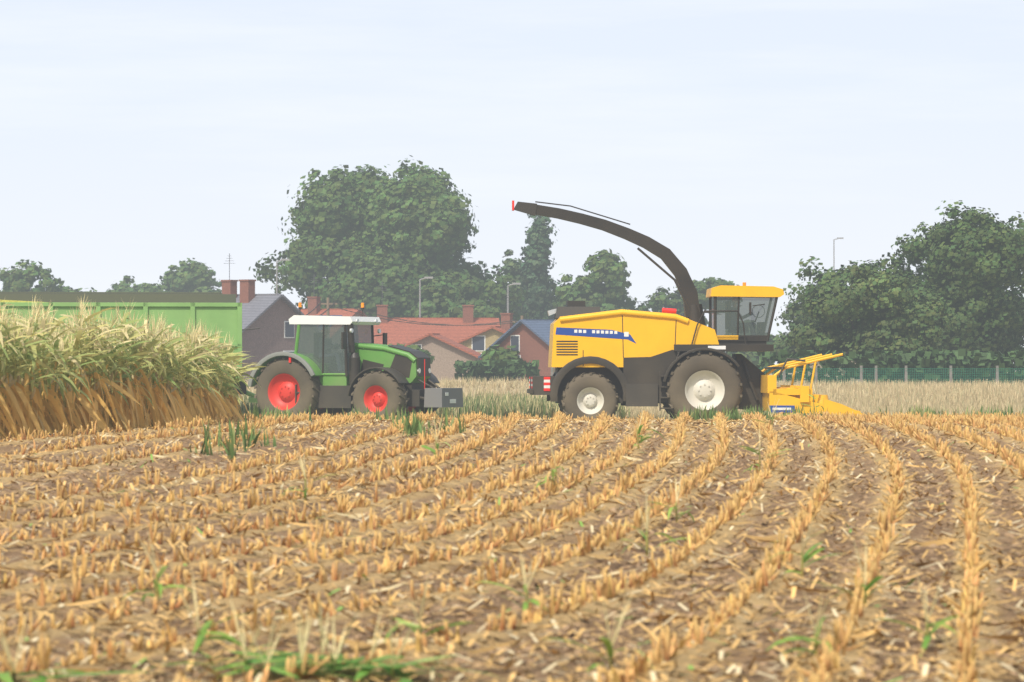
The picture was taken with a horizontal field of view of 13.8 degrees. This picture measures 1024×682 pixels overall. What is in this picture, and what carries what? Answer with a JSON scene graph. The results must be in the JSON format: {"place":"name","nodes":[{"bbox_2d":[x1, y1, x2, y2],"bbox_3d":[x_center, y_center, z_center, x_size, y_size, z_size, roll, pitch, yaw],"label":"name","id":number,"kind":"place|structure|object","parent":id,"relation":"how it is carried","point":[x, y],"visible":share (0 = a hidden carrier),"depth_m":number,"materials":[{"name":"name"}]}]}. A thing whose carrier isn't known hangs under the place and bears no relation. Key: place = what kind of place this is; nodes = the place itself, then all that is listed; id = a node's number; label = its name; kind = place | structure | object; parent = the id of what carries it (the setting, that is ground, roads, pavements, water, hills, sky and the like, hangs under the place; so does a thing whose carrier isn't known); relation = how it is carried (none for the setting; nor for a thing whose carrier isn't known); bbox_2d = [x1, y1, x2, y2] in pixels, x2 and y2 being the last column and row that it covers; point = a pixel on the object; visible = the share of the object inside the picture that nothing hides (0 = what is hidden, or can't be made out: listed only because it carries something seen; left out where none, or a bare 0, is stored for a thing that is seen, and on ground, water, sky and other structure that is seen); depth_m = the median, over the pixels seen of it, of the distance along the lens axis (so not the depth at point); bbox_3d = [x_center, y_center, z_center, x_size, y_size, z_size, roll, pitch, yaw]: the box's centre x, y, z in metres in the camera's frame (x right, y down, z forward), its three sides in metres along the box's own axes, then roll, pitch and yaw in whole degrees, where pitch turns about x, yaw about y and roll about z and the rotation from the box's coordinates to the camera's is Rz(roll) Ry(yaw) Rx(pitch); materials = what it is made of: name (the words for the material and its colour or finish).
{"place":"outdoors","nodes":[
{"label":"outdoors","id":0,"kind":"place"},
{"bbox_2d":[0,370,1023,681],"bbox_3d":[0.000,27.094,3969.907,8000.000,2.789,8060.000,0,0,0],"label":"field ground","id":1,"kind":"structure","parent":0,"point":[346,568],"depth_m":36.99,"materials":[{"name":"soil"}]},
{"bbox_2d":[0,259,96,291],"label":"tree","id":2,"kind":"object","parent":1,"relation":"on","point":[14,279],"depth_m":377.03,"materials":[{"name":"green plant"}]},
{"bbox_2d":[0,292,259,402],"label":"trailer","id":3,"kind":"object","parent":1,"relation":"on","point":[221,311],"visible":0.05,"depth_m":127.36,"materials":[{"name":"green metal"}]},
{"bbox_2d":[0,295,266,438],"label":"maize crop","id":4,"kind":"object","parent":1,"relation":"on","point":[54,376],"visible":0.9,"depth_m":73.27,"materials":[{"name":"green plant"}]},
{"bbox_2d":[105,275,165,291],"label":"tree","id":5,"kind":"object","parent":1,"relation":"on","point":[122,286],"visible":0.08,"depth_m":417.89,"materials":[{"name":"green plant"}]},
{"bbox_2d":[159,258,221,291],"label":"tree","id":6,"kind":"object","parent":1,"relation":"on","point":[192,276],"visible":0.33,"depth_m":419.52,"materials":[{"name":"green plant"}]},
{"bbox_2d":[0,594,499,681],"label":"grass tuft","id":7,"kind":"object","parent":1,"relation":"on","point":[280,659],"visible":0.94,"depth_m":25.01,"materials":[{"name":"green plant"}]},
{"bbox_2d":[221,253,303,380],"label":"house","id":8,"kind":"structure","parent":1,"relation":"on","point":[269,315],"depth_m":253.27,"materials":[{"name":"grey brick"}]},
{"bbox_2d":[299,280,366,316],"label":"house","id":9,"kind":"structure","parent":1,"relation":"on","point":[313,302],"depth_m":299.13,"materials":[{"name":"tile"}]},
{"bbox_2d":[248,302,462,416],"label":"tractor","id":10,"kind":"object","parent":1,"relation":"on","point":[331,365],"visible":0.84,"depth_m":125.50,"materials":[{"name":"green metal"}]},
{"bbox_2d":[249,155,531,324],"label":"tree","id":11,"kind":"object","parent":1,"relation":"on","point":[356,230],"depth_m":340.54,"materials":[{"name":"green plant"}]},
{"bbox_2d":[388,341,434,363],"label":"bush","id":12,"kind":"object","parent":1,"relation":"on","point":[418,347],"visible":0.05,"depth_m":254.60,"materials":[{"name":"green plant"}]},
{"bbox_2d":[235,389,631,419],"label":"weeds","id":13,"kind":"object","parent":1,"relation":"on","point":[502,405],"visible":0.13,"depth_m":131.35,"materials":[{"name":"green plant"}]},
{"bbox_2d":[374,305,499,344],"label":"long red house","id":14,"kind":"structure","parent":1,"relation":"on","point":[401,333],"depth_m":288.38,"materials":[{"name":"tile"}]},
{"bbox_2d":[404,333,486,379],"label":"house","id":15,"kind":"structure","parent":1,"relation":"on","point":[446,352],"depth_m":260.76,"materials":[{"name":"paint"}]},
{"bbox_2d":[403,271,501,325],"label":"tree","id":16,"kind":"object","parent":1,"relation":"on","point":[440,297],"visible":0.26,"depth_m":330.84,"materials":[{"name":"green plant"}]},
{"bbox_2d":[457,290,513,353],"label":"house","id":17,"kind":"structure","parent":1,"relation":"on","point":[482,341],"depth_m":273.87,"materials":[{"name":"red brick"}]},
{"bbox_2d":[454,359,539,381],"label":"hedge","id":18,"kind":"object","parent":1,"relation":"on","point":[512,369],"visible":0.91,"depth_m":239.61,"materials":[{"name":"green plant"}]},
{"bbox_2d":[481,345,521,380],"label":"bush","id":19,"kind":"object","parent":1,"relation":"on","point":[492,353],"visible":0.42,"depth_m":249.13,"materials":[{"name":"green plant"}]},
{"bbox_2d":[493,249,525,318],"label":"tree","id":20,"kind":"object","parent":1,"relation":"on","point":[511,265],"visible":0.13,"depth_m":364.13,"materials":[{"name":"green plant"}]},
{"bbox_2d":[0,410,1023,681],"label":"stubble rows","id":21,"kind":"object","parent":1,"relation":"on","point":[836,640],"visible":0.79,"depth_m":38.07,"materials":[{"name":"plant"}]},
{"bbox_2d":[0,432,1023,681],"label":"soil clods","id":22,"kind":"object","parent":1,"relation":"on","point":[632,646],"visible":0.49,"depth_m":34.00,"materials":[{"name":"brown soil"}]},
{"bbox_2d":[0,418,1023,681],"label":"debris leaves","id":23,"kind":"object","parent":1,"relation":"on","point":[362,646],"visible":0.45,"depth_m":34.35,"materials":[{"name":"plant"}]},
{"bbox_2d":[478,319,554,380],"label":"house","id":24,"kind":"structure","parent":1,"relation":"on","point":[530,338],"depth_m":248.77,"materials":[{"name":"brick"}]},
{"bbox_2d":[518,214,560,318],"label":"tree","id":25,"kind":"object","parent":1,"relation":"on","point":[537,284],"visible":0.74,"depth_m":359.24,"materials":[{"name":"green plant"}]},
{"bbox_2d":[121,381,977,671],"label":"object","id":26,"kind":"object","parent":1,"relation":"on","point":[202,633],"visible":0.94,"depth_m":29.87,"materials":[{"name":"green plant"}]},
{"bbox_2d":[276,237,843,325],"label":"poles and wires","id":27,"kind":"object","parent":1,"relation":"on","point":[335,303],"visible":0.45,"depth_m":269.99,"materials":[{"name":"silver metal"}]},
{"bbox_2d":[183,403,1023,458],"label":"weed tufts","id":28,"kind":"object","parent":1,"relation":"on","point":[415,426],"visible":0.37,"depth_m":90.18,"materials":[{"name":"green plant"}]},
{"bbox_2d":[549,248,664,311],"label":"tree","id":29,"kind":"object","parent":1,"relation":"on","point":[605,267],"depth_m":338.30,"materials":[{"name":"green plant"}]},
{"bbox_2d":[238,376,1023,419],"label":"dry grass field","id":30,"kind":"structure","parent":1,"relation":"on","point":[872,398],"depth_m":161.84,"materials":[{"name":"beige plant"}]},
{"bbox_2d":[512,200,861,419],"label":"forage harvester","id":31,"kind":"object","parent":1,"relation":"on","point":[606,361],"visible":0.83,"depth_m":118.61,"materials":[{"name":"yellow metal"}]},
{"bbox_2d":[646,277,738,352],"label":"tree","id":32,"kind":"object","parent":1,"relation":"on","point":[673,300],"depth_m":349.29,"materials":[{"name":"green plant"}]},
{"bbox_2d":[725,331,782,365],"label":"bush","id":33,"kind":"object","parent":1,"relation":"on","point":[753,357],"visible":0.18,"depth_m":298.23,"materials":[{"name":"green plant"}]},
{"bbox_2d":[551,366,1023,385],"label":"paddock fence","id":34,"kind":"object","parent":1,"relation":"on","point":[905,376],"visible":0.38,"depth_m":189.94,"materials":[{"name":"metal"}]},
{"bbox_2d":[772,299,810,379],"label":"tree","id":35,"kind":"object","parent":1,"relation":"on","point":[793,312],"visible":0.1,"depth_m":239.98,"materials":[{"name":"green plant"}]},
{"bbox_2d":[784,260,949,382],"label":"tree","id":36,"kind":"object","parent":1,"relation":"on","point":[894,322],"depth_m":203.25,"materials":[{"name":"green plant"}]},
{"bbox_2d":[756,349,1023,384],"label":"hedge","id":37,"kind":"object","parent":1,"relation":"on","point":[961,358],"visible":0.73,"depth_m":199.50,"materials":[{"name":"green plant"}]},
{"bbox_2d":[783,200,1023,381],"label":"tree","id":38,"kind":"object","parent":1,"relation":"on","point":[971,270],"depth_m":220.46,"materials":[{"name":"green plant"}]},
{"bbox_2d":[0,0,1023,364],"label":"sky","id":39,"kind":"structure","parent":0,"point":[139,139],"materials":[{"name":"white"}]}
]}

